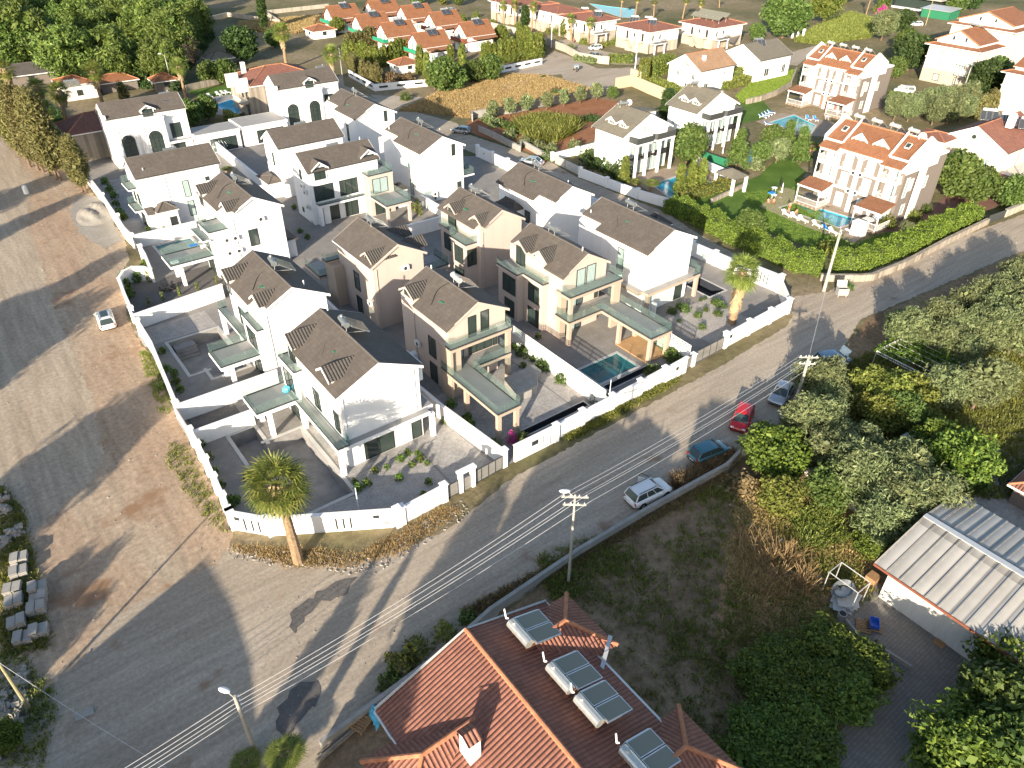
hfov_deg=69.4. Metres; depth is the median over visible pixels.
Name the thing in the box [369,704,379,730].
tarpaulin
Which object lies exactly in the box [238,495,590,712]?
overhead wires
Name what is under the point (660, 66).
hedge
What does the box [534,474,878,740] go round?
garden weeds
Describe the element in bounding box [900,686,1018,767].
citrus tree
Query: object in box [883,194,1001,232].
garden path
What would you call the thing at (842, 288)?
rubbish container
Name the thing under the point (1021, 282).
olive tree
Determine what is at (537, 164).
solar water heater
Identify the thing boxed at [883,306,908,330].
olive tree
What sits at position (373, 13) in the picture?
solar water heater
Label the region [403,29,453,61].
orange cottage
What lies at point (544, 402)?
paving
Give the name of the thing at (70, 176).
cypress tree
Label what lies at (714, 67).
white house
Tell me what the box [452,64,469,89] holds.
broadleaf tree
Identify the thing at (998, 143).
white house
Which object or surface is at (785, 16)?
broadleaf tree
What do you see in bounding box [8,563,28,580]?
stone pallet
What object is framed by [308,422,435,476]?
walkway
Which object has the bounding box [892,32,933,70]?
broadleaf tree
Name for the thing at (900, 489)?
olive tree
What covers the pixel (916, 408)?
fruit tree
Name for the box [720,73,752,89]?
hedge
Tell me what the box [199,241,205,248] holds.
white sheet
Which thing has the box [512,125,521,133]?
shrub
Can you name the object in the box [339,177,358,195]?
window
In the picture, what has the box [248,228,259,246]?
window
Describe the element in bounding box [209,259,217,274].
window
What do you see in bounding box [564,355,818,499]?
overhead wires
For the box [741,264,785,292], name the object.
boundary wall
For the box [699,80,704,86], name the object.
water tank
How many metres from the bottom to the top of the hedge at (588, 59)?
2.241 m
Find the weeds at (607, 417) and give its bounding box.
[562,374,683,441]
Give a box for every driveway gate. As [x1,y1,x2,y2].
[475,456,502,482]
[695,336,724,362]
[989,210,1006,222]
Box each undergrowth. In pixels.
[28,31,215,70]
[45,99,63,135]
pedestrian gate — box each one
[132,237,139,253]
[448,480,458,498]
[686,354,692,369]
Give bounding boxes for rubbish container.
[835,280,849,296]
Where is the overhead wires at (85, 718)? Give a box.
[0,663,165,767]
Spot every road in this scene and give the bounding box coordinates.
[0,214,1023,767]
[372,51,637,114]
[558,39,640,64]
[789,43,828,65]
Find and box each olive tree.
[486,99,499,115]
[503,97,516,115]
[518,93,534,112]
[539,91,554,109]
[558,88,570,106]
[574,85,586,103]
[590,82,603,99]
[769,136,793,162]
[778,390,833,437]
[788,392,849,438]
[789,355,827,393]
[802,361,828,394]
[803,425,846,468]
[804,354,851,400]
[808,378,853,413]
[825,410,852,431]
[827,420,888,457]
[828,438,895,501]
[830,434,897,507]
[848,484,918,549]
[851,419,877,433]
[860,461,932,523]
[865,465,907,497]
[869,470,940,526]
[870,7,901,40]
[879,440,945,478]
[880,435,930,472]
[882,305,934,349]
[883,89,913,119]
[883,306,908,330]
[898,220,915,231]
[900,91,927,121]
[907,317,937,352]
[914,471,950,517]
[918,87,942,116]
[921,316,968,360]
[922,295,967,329]
[922,362,976,412]
[924,94,953,124]
[926,468,976,510]
[932,330,970,358]
[936,304,981,331]
[938,83,957,96]
[943,93,968,123]
[943,331,991,369]
[946,283,988,312]
[948,81,975,95]
[951,355,1013,410]
[955,92,981,121]
[961,79,982,97]
[964,315,979,337]
[965,291,989,310]
[966,271,1017,297]
[968,283,1022,311]
[968,300,1006,317]
[969,313,1005,354]
[978,301,1023,353]
[981,354,1023,401]
[989,268,1023,283]
[996,257,1023,280]
[998,293,1023,313]
[1000,312,1023,356]
[1006,275,1023,293]
[1009,284,1023,295]
[1015,323,1023,357]
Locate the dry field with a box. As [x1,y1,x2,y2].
[398,79,559,117]
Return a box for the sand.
[68,194,122,249]
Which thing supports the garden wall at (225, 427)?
on the estate floor
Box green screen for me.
[701,152,728,167]
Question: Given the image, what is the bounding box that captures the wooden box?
[865,570,881,585]
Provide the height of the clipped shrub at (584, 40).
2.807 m
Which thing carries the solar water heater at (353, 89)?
on the villa at (355, 116)
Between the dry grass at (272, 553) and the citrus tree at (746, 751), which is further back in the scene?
the dry grass at (272, 553)
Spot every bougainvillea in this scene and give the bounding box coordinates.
[506,430,516,446]
[871,0,886,12]
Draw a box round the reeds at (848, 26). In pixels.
[794,10,876,43]
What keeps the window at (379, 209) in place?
in the villa at (339, 181)
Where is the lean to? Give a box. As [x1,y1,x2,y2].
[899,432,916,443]
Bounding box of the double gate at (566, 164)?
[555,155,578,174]
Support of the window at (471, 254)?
in the villa at (479, 232)
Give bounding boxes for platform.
[504,365,540,401]
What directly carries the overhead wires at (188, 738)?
attached to the street pole at (225, 690)
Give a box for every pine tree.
[0,0,51,61]
[0,19,36,63]
[2,0,32,8]
[20,0,49,16]
[27,22,95,77]
[40,0,61,4]
[40,15,60,25]
[41,1,70,24]
[58,0,96,24]
[72,6,113,32]
[84,22,135,74]
[89,0,105,7]
[97,0,131,24]
[110,20,141,44]
[116,0,169,42]
[127,38,139,62]
[134,35,173,75]
[140,4,199,56]
[146,37,189,76]
[156,0,183,15]
[178,0,215,36]
[181,16,203,45]
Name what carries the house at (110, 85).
on the ground at (302, 50)
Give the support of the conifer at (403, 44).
on the ground at (302, 50)
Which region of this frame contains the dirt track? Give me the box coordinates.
[0,139,103,561]
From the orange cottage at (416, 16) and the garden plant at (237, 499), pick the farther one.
the orange cottage at (416, 16)
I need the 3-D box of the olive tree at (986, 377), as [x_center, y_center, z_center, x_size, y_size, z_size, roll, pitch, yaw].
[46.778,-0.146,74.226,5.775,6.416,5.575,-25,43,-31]
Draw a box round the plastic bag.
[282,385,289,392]
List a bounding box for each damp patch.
[276,681,320,734]
[289,577,356,633]
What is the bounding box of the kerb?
[844,618,911,668]
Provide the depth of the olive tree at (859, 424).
67.62 m
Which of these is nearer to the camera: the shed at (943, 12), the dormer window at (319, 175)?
the dormer window at (319, 175)
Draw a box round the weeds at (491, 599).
[459,470,730,619]
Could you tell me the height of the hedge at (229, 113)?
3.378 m
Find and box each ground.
[20,0,1023,767]
[322,253,1023,767]
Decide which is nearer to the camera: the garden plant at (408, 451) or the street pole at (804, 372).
the garden plant at (408, 451)
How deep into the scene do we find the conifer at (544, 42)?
209.51 m
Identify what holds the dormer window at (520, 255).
in the villa at (550, 282)
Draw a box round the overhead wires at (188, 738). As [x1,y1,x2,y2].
[125,700,237,767]
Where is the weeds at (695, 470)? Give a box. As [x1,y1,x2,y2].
[665,442,744,490]
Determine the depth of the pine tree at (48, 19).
196.14 m
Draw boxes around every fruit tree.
[606,85,618,98]
[756,473,807,520]
[787,498,851,550]
[799,459,858,513]
[844,391,871,423]
[848,363,891,393]
[857,391,908,433]
[862,367,916,398]
[885,389,932,433]
[898,369,941,392]
[912,385,944,421]
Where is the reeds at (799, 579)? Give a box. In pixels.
[726,515,834,602]
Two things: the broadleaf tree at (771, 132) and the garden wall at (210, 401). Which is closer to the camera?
the garden wall at (210, 401)
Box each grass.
[229,504,460,569]
[237,14,321,33]
[397,72,590,117]
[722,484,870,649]
[744,187,897,250]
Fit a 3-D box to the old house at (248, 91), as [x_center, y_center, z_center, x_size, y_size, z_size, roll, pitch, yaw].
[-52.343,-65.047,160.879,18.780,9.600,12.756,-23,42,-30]
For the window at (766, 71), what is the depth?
184.61 m
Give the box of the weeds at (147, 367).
[138,349,174,413]
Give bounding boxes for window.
[76,90,83,95]
[122,135,138,156]
[141,108,153,116]
[141,212,147,226]
[149,130,165,152]
[169,122,182,137]
[170,216,178,225]
[174,142,185,147]
[181,180,191,196]
[187,200,196,215]
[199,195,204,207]
[201,230,211,251]
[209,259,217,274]
[210,135,238,151]
[225,282,232,295]
[237,305,244,324]
[245,324,258,351]
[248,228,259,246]
[254,359,263,373]
[257,126,282,142]
[282,365,295,394]
[286,338,296,364]
[288,104,299,124]
[291,404,300,420]
[305,80,313,87]
[309,101,321,120]
[312,387,321,412]
[313,166,325,180]
[313,182,334,201]
[324,93,332,101]
[329,204,340,219]
[332,409,340,433]
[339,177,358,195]
[345,199,358,216]
[346,124,349,140]
[353,270,360,291]
[356,294,363,313]
[364,431,394,459]
[372,176,387,193]
[375,202,390,214]
[383,110,387,121]
[407,152,411,168]
[410,179,413,194]
[411,419,422,438]
[428,335,436,359]
[430,361,437,383]
[444,232,450,251]
[448,207,455,228]
[451,144,454,155]
[454,243,463,264]
[455,265,463,276]
[467,248,476,266]
[468,315,476,337]
[468,338,491,354]
[477,366,486,373]
[480,309,488,331]
[492,336,496,344]
[502,272,515,296]
[504,296,513,318]
[516,244,525,267]
[524,210,529,223]
[527,305,538,328]
[528,282,538,305]
[565,322,580,331]
[566,297,582,308]
[576,267,585,286]
[586,263,595,282]
[599,140,602,149]
[614,145,617,155]
[616,246,624,271]
[629,145,635,157]
[637,159,643,171]
[639,145,644,154]
[641,124,646,136]
[648,123,652,134]
[648,156,655,168]
[650,142,657,151]
[659,153,663,165]
[673,283,682,299]
[702,121,707,130]
[708,134,713,145]
[710,121,715,129]
[712,102,717,112]
[716,131,723,143]
[718,101,722,111]
[719,118,725,127]
[726,129,729,140]
[763,68,768,76]
[802,91,810,101]
[805,76,813,86]
[808,67,815,73]
[814,95,820,105]
[816,187,829,198]
[817,80,823,90]
[820,67,827,76]
[821,164,834,179]
[826,151,837,160]
[828,98,833,108]
[832,83,838,94]
[833,191,843,206]
[835,70,842,80]
[838,171,849,186]
[843,101,853,111]
[843,153,854,168]
[847,86,856,97]
[850,76,858,83]
[855,198,862,213]
[859,178,871,193]
[860,81,866,95]
[865,159,876,175]
[875,209,889,218]
[881,183,896,199]
[887,170,900,179]
[898,204,904,214]
[901,177,910,198]
[908,178,914,190]
[922,175,928,187]
[936,59,943,66]
[939,49,946,56]
[957,65,963,71]
[960,53,968,60]
[1007,102,1016,110]
[1013,87,1021,95]
[1016,77,1023,85]
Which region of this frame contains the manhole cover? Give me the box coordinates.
[75,706,93,721]
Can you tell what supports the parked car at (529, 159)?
on the lane
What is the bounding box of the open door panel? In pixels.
[650,301,656,316]
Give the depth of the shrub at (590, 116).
156.62 m
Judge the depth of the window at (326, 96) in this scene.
149.97 m
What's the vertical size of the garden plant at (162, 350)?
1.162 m
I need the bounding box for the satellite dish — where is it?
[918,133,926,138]
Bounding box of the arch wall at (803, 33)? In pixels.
[791,28,805,37]
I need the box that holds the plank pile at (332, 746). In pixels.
[312,721,365,762]
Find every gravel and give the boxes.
[135,311,215,346]
[305,448,449,513]
[511,347,582,401]
[664,298,746,343]
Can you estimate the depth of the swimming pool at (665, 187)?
126.55 m
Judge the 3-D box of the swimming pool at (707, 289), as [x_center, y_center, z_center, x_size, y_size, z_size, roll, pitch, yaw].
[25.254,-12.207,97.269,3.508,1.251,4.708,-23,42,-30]
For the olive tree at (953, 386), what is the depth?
72.58 m
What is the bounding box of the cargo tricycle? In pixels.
[573,64,578,71]
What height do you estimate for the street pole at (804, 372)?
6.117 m
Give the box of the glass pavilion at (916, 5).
[891,0,948,10]
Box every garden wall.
[131,221,196,248]
[134,284,224,327]
[175,369,278,419]
[193,409,255,442]
[215,142,259,184]
[319,447,743,748]
[326,298,337,309]
[348,70,427,90]
[407,216,440,236]
[420,195,440,215]
[420,385,508,468]
[499,58,541,72]
[511,324,607,402]
[654,333,697,366]
[804,466,813,478]
[847,500,859,513]
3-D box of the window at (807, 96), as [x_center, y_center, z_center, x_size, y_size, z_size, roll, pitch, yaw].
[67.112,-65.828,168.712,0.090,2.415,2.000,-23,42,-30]
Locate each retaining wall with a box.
[471,88,607,121]
[491,22,609,63]
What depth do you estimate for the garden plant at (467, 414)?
73.26 m
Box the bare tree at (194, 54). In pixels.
[181,37,203,67]
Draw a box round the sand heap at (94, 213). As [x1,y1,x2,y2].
[76,199,119,225]
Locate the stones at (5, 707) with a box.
[0,663,31,761]
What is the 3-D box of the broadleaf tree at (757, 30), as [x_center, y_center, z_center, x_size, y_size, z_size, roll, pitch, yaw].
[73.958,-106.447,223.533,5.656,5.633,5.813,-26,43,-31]
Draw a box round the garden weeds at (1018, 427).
[774,340,1023,500]
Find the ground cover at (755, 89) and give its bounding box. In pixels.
[736,69,794,102]
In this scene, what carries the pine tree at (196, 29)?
on the ground at (302, 50)
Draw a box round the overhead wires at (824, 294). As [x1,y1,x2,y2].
[809,235,839,354]
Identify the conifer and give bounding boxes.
[116,79,129,99]
[340,42,344,60]
[342,38,350,60]
[343,32,350,40]
[347,53,350,69]
[348,40,354,53]
[349,33,355,41]
[349,52,357,69]
[351,57,356,71]
[353,31,358,43]
[354,56,360,74]
[356,28,364,42]
[357,39,364,60]
[358,58,365,77]
[362,28,369,45]
[362,41,367,61]
[363,61,370,80]
[365,25,373,44]
[366,46,368,61]
[368,44,373,64]
[369,63,373,82]
[370,25,376,44]
[371,60,382,83]
[372,44,378,62]
[378,48,385,66]
[381,44,388,65]
[386,45,392,64]
[389,40,396,58]
[393,39,400,58]
[395,37,403,56]
[400,38,406,56]
[414,45,423,74]
[422,51,429,76]
[437,0,448,4]
[446,44,454,62]
[457,43,466,68]
[478,42,486,61]
[485,40,492,53]
[491,42,496,54]
[497,38,506,61]
[502,39,508,63]
[506,39,512,61]
[509,36,516,61]
[515,24,520,38]
[515,39,519,60]
[517,35,524,59]
[522,25,526,40]
[522,39,529,60]
[523,26,530,39]
[527,33,536,58]
[534,35,540,58]
[536,32,544,57]
[542,33,546,51]
[559,18,566,36]
[616,154,630,184]
[672,162,686,193]
[685,160,699,189]
[697,158,709,185]
[723,128,749,168]
[782,118,797,146]
[788,126,812,164]
[966,90,978,117]
[973,92,990,119]
[990,88,999,107]
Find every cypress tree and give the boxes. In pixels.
[0,77,31,166]
[0,81,39,170]
[0,82,44,171]
[10,83,51,175]
[16,90,64,180]
[17,87,61,179]
[56,133,90,191]
[59,134,90,192]
[255,0,268,30]
[519,4,529,26]
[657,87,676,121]
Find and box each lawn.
[188,85,231,96]
[694,156,804,215]
[710,183,899,249]
[733,101,770,124]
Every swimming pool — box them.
[151,235,198,256]
[164,326,251,379]
[218,99,242,113]
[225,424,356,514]
[577,351,640,385]
[590,4,634,17]
[654,173,711,197]
[686,277,726,297]
[770,114,816,133]
[778,202,855,227]
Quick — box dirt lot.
[0,135,232,686]
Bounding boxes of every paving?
[95,177,147,234]
[125,265,229,312]
[187,403,240,429]
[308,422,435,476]
[418,409,490,482]
[435,364,569,440]
[531,313,661,386]
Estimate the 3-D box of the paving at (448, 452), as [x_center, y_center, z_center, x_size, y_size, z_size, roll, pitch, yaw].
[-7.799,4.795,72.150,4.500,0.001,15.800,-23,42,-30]
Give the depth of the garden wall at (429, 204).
116.47 m
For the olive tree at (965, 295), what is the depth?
87.41 m
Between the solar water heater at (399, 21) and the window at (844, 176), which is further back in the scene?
the solar water heater at (399, 21)
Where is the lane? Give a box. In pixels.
[338,75,735,257]
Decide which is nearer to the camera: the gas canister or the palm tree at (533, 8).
the gas canister
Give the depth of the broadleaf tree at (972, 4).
271.27 m
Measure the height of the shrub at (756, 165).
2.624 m
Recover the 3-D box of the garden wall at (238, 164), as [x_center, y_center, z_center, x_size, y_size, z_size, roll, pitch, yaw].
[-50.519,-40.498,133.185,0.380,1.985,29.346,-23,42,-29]
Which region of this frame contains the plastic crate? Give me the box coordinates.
[869,616,879,629]
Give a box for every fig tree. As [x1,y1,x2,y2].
[735,419,813,478]
[754,440,812,481]
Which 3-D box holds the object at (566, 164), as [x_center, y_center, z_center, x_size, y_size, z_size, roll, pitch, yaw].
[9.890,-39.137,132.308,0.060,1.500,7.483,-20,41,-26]
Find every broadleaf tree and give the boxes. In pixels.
[128,63,147,82]
[182,98,204,126]
[194,93,218,119]
[195,59,216,80]
[211,57,237,84]
[218,25,258,61]
[263,28,279,47]
[328,16,345,34]
[422,69,435,89]
[424,55,459,91]
[452,0,463,4]
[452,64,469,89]
[463,59,484,82]
[480,52,503,79]
[493,23,510,41]
[668,121,710,162]
[735,207,769,231]
[748,21,766,40]
[750,141,772,161]
[759,0,813,37]
[759,123,785,143]
[808,0,847,21]
[877,0,891,5]
[888,55,908,78]
[892,27,917,49]
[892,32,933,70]
[895,8,917,31]
[937,148,985,197]
[945,0,969,12]
[950,654,1023,715]
[956,164,1003,202]
[957,701,1023,767]
[965,57,1005,93]
[966,0,985,9]
[992,172,1023,207]
[994,55,1014,84]
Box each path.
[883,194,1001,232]
[964,444,1023,530]
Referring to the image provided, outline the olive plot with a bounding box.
[466,98,630,153]
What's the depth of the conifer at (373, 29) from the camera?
215.97 m
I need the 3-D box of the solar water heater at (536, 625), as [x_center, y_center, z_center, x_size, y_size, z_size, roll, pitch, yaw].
[1.130,13.720,42.487,2.527,1.696,2.468,-23,42,-30]
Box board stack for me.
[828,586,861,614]
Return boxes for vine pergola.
[872,334,976,377]
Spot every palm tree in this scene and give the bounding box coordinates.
[0,58,17,84]
[26,77,48,99]
[39,98,57,120]
[44,79,73,118]
[80,59,105,102]
[168,57,188,97]
[220,166,233,171]
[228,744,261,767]
[238,448,316,565]
[260,731,310,767]
[271,21,293,62]
[321,43,340,71]
[499,0,506,23]
[511,0,518,26]
[529,1,537,30]
[566,13,576,40]
[585,17,594,43]
[629,178,643,186]
[634,0,640,14]
[642,178,661,192]
[650,0,657,17]
[682,0,689,18]
[697,0,705,8]
[719,252,764,324]
[808,141,819,159]
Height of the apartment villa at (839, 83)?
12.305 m
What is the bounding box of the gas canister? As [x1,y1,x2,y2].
[21,185,28,193]
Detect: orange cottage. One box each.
[320,3,360,33]
[348,11,389,34]
[361,0,398,20]
[372,19,416,48]
[395,3,431,31]
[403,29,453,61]
[421,9,462,38]
[450,19,497,52]
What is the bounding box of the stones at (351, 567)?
[227,500,468,575]
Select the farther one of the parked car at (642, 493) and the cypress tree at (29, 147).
the cypress tree at (29, 147)
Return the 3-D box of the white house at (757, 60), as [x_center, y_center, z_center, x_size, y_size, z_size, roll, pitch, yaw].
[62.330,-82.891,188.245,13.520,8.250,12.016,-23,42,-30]
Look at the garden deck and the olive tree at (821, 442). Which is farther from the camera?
the garden deck
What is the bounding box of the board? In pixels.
[932,638,945,648]
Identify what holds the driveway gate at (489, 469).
on the ground at (302, 50)
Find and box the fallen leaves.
[728,500,869,637]
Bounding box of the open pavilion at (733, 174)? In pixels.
[714,167,748,195]
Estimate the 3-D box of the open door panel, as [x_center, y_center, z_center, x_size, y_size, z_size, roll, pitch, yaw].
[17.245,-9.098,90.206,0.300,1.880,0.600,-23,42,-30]
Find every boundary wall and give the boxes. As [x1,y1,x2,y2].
[87,175,134,248]
[116,243,155,323]
[133,316,178,418]
[184,424,231,527]
[224,503,402,537]
[399,480,448,525]
[475,144,740,270]
[478,125,549,158]
[513,356,688,461]
[550,142,594,160]
[578,166,668,206]
[696,156,724,176]
[723,280,794,348]
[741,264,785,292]
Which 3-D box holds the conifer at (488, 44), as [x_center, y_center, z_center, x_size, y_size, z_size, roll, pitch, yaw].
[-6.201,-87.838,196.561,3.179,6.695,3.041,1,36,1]
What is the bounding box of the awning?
[724,35,739,42]
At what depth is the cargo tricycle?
192.40 m
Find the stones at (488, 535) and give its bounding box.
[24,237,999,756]
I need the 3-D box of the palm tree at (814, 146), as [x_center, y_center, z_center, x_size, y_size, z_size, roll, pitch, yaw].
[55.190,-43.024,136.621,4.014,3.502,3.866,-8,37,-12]
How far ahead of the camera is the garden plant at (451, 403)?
75.08 m
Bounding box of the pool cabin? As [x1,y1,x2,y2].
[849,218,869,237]
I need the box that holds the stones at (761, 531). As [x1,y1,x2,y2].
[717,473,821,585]
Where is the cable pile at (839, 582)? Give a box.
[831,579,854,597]
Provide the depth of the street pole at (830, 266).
93.60 m
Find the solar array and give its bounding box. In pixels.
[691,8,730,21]
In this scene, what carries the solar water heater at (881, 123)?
on the apartment villa at (866, 171)
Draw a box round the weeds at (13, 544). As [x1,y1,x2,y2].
[0,483,55,656]
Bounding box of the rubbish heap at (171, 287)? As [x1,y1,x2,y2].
[158,284,179,290]
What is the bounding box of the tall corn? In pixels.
[508,110,587,142]
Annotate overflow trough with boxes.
[520,400,589,435]
[602,363,652,390]
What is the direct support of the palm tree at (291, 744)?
on the road at (208, 630)
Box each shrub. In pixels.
[136,75,151,88]
[171,75,188,91]
[313,13,323,23]
[375,666,401,692]
[382,72,392,82]
[383,646,421,677]
[387,70,399,82]
[396,73,405,80]
[399,91,412,100]
[402,71,415,80]
[402,632,435,664]
[431,618,457,644]
[457,608,476,625]
[460,13,467,21]
[471,9,480,17]
[480,111,491,122]
[487,116,502,127]
[500,120,511,128]
[503,128,516,138]
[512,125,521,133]
[513,429,530,442]
[515,343,528,358]
[516,135,532,147]
[532,138,545,149]
[535,357,549,372]
[540,149,554,161]
[541,141,558,151]
[544,26,553,33]
[552,25,558,34]
[554,370,567,384]
[566,138,581,148]
[578,34,587,44]
[578,151,600,170]
[580,114,588,122]
[580,145,593,158]
[585,112,594,121]
[589,113,599,122]
[592,156,610,172]
[601,39,610,46]
[603,158,636,180]
[603,163,615,173]
[608,37,615,45]
[642,362,660,375]
[660,346,678,358]
[665,350,682,363]
[667,306,677,315]
[678,302,692,313]
[693,310,702,318]
[697,323,705,329]
[712,308,723,316]
[713,297,724,307]
[725,468,761,501]
[748,155,765,170]
[812,239,833,255]
[840,239,860,249]
[847,282,854,290]
[879,213,897,228]
[903,207,923,221]
[919,203,933,213]
[957,199,986,221]
[969,482,994,496]
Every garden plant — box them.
[100,177,108,184]
[104,184,114,192]
[108,190,118,198]
[112,199,120,206]
[115,207,124,213]
[119,211,127,220]
[122,278,130,287]
[124,285,134,298]
[132,270,141,281]
[138,258,146,265]
[156,380,165,390]
[157,345,166,354]
[162,364,172,372]
[168,368,178,376]
[170,374,180,384]
[174,384,184,393]
[204,451,214,460]
[218,479,226,487]
[228,499,235,507]
[230,493,241,504]
[352,481,363,492]
[362,476,371,487]
[371,465,378,473]
[394,451,405,462]
[394,471,403,481]
[404,448,411,455]
[407,460,415,467]
[413,201,417,213]
[414,452,424,462]
[417,200,422,215]
[424,477,432,485]
[445,397,457,408]
[461,411,472,420]
[464,417,475,426]
[519,362,526,367]
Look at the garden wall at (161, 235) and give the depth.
106.57 m
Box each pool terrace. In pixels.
[212,95,243,115]
[636,166,718,197]
[756,113,835,136]
[760,188,868,242]
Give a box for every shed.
[873,497,1023,665]
[920,4,962,20]
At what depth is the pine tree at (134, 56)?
185.21 m
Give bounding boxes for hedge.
[222,109,242,121]
[573,54,597,63]
[608,53,633,63]
[637,57,652,80]
[648,76,684,92]
[650,53,676,76]
[662,194,826,277]
[676,177,731,199]
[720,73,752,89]
[733,65,744,76]
[829,200,985,272]
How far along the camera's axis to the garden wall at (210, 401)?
74.99 m
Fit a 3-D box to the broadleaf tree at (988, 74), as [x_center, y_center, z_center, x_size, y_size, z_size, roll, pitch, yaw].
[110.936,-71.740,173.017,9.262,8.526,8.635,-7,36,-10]
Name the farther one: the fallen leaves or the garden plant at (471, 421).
the garden plant at (471, 421)
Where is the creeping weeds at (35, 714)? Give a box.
[0,644,62,767]
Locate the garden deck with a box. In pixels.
[615,335,662,362]
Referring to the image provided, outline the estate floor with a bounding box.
[87,143,780,515]
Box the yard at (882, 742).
[836,583,970,767]
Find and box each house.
[4,61,54,86]
[51,74,98,101]
[55,110,110,160]
[99,72,139,93]
[147,72,178,91]
[201,51,235,61]
[224,61,305,114]
[303,23,336,39]
[359,591,741,767]
[387,56,415,73]
[488,0,541,24]
[527,1,579,32]
[556,9,620,43]
[613,18,682,54]
[667,47,736,87]
[679,17,746,48]
[726,38,793,81]
[909,110,1023,191]
[1007,470,1023,510]
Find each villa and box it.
[95,91,242,168]
[121,142,220,229]
[161,171,297,285]
[209,249,330,383]
[228,66,338,146]
[242,305,435,476]
[256,118,344,197]
[288,137,411,226]
[305,216,449,328]
[325,88,396,160]
[382,117,473,200]
[398,265,520,440]
[437,186,527,288]
[495,162,594,243]
[496,222,671,363]
[578,196,699,316]
[591,105,675,177]
[665,84,742,151]
[785,42,893,119]
[793,114,949,233]
[919,26,1006,85]
[948,6,1023,63]
[998,57,1023,112]
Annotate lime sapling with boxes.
[144,267,151,281]
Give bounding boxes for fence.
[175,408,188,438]
[615,75,665,98]
[630,68,641,77]
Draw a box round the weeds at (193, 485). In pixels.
[163,442,229,532]
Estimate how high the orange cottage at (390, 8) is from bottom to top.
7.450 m
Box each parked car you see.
[94,309,117,330]
[450,125,470,134]
[519,155,544,166]
[588,44,602,50]
[623,473,671,509]
[687,438,730,463]
[729,401,754,433]
[767,378,795,407]
[814,345,851,365]
[893,85,914,93]
[911,21,922,26]
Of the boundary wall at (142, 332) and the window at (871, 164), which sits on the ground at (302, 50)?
the boundary wall at (142, 332)
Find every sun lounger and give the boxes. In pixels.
[781,209,791,217]
[790,212,799,220]
[798,214,808,223]
[812,219,822,228]
[822,224,829,232]
[828,226,838,234]
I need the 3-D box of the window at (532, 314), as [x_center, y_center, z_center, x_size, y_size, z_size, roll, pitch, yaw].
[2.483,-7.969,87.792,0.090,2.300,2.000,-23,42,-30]
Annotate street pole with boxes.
[0,662,31,708]
[218,687,256,748]
[339,50,343,88]
[559,489,588,581]
[635,30,641,68]
[795,355,818,398]
[822,227,849,291]
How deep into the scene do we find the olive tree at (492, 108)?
155.37 m
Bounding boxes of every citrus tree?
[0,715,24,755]
[711,722,788,767]
[721,688,799,750]
[725,642,792,701]
[741,660,824,717]
[749,626,820,678]
[761,683,845,742]
[761,731,827,767]
[774,706,846,767]
[790,653,855,718]
[797,610,862,671]
[819,655,890,729]
[831,630,904,696]
[846,528,889,560]
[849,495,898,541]
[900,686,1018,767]
[906,414,977,467]
[923,427,1007,491]
[945,692,988,716]
[960,627,1023,674]
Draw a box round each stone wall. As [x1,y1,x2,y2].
[185,78,221,90]
[209,4,328,21]
[710,182,747,202]
[745,67,797,103]
[819,218,989,281]
[1005,202,1023,216]
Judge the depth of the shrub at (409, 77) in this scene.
183.35 m
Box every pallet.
[0,491,10,503]
[0,503,12,516]
[0,535,11,549]
[1,579,22,596]
[3,522,24,539]
[3,590,24,610]
[6,611,26,631]
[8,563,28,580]
[9,549,28,565]
[11,629,32,647]
[25,597,46,617]
[27,578,47,594]
[27,621,49,639]
[28,587,48,603]
[349,715,371,734]
[856,618,870,634]
[866,617,880,633]
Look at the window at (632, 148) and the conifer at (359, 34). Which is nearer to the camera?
the window at (632, 148)
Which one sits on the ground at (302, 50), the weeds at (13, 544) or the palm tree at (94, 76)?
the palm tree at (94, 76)
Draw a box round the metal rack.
[822,562,870,610]
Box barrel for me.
[837,610,847,621]
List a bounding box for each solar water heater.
[62,78,80,87]
[163,145,175,150]
[230,171,252,184]
[267,255,295,270]
[326,141,338,145]
[338,1,349,7]
[338,314,369,332]
[351,87,367,96]
[364,213,388,227]
[367,9,378,16]
[393,17,404,24]
[412,1,422,7]
[416,117,433,127]
[425,27,437,34]
[440,7,451,14]
[450,271,478,287]
[468,183,490,196]
[471,17,482,24]
[504,608,561,651]
[532,160,552,172]
[542,650,602,697]
[546,222,570,236]
[570,680,632,730]
[593,9,601,16]
[615,100,627,107]
[615,728,680,767]
[625,198,647,211]
[629,15,639,21]
[647,18,656,24]
[688,80,698,86]
[754,37,765,45]
[828,40,838,47]
[839,42,850,49]
[852,45,862,51]
[854,113,870,123]
[864,47,875,54]
[872,117,888,128]
[889,122,906,133]
[908,127,921,135]
[969,22,985,29]
[979,107,999,120]
[1000,112,1018,125]
[1018,116,1023,128]
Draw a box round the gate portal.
[456,463,476,493]

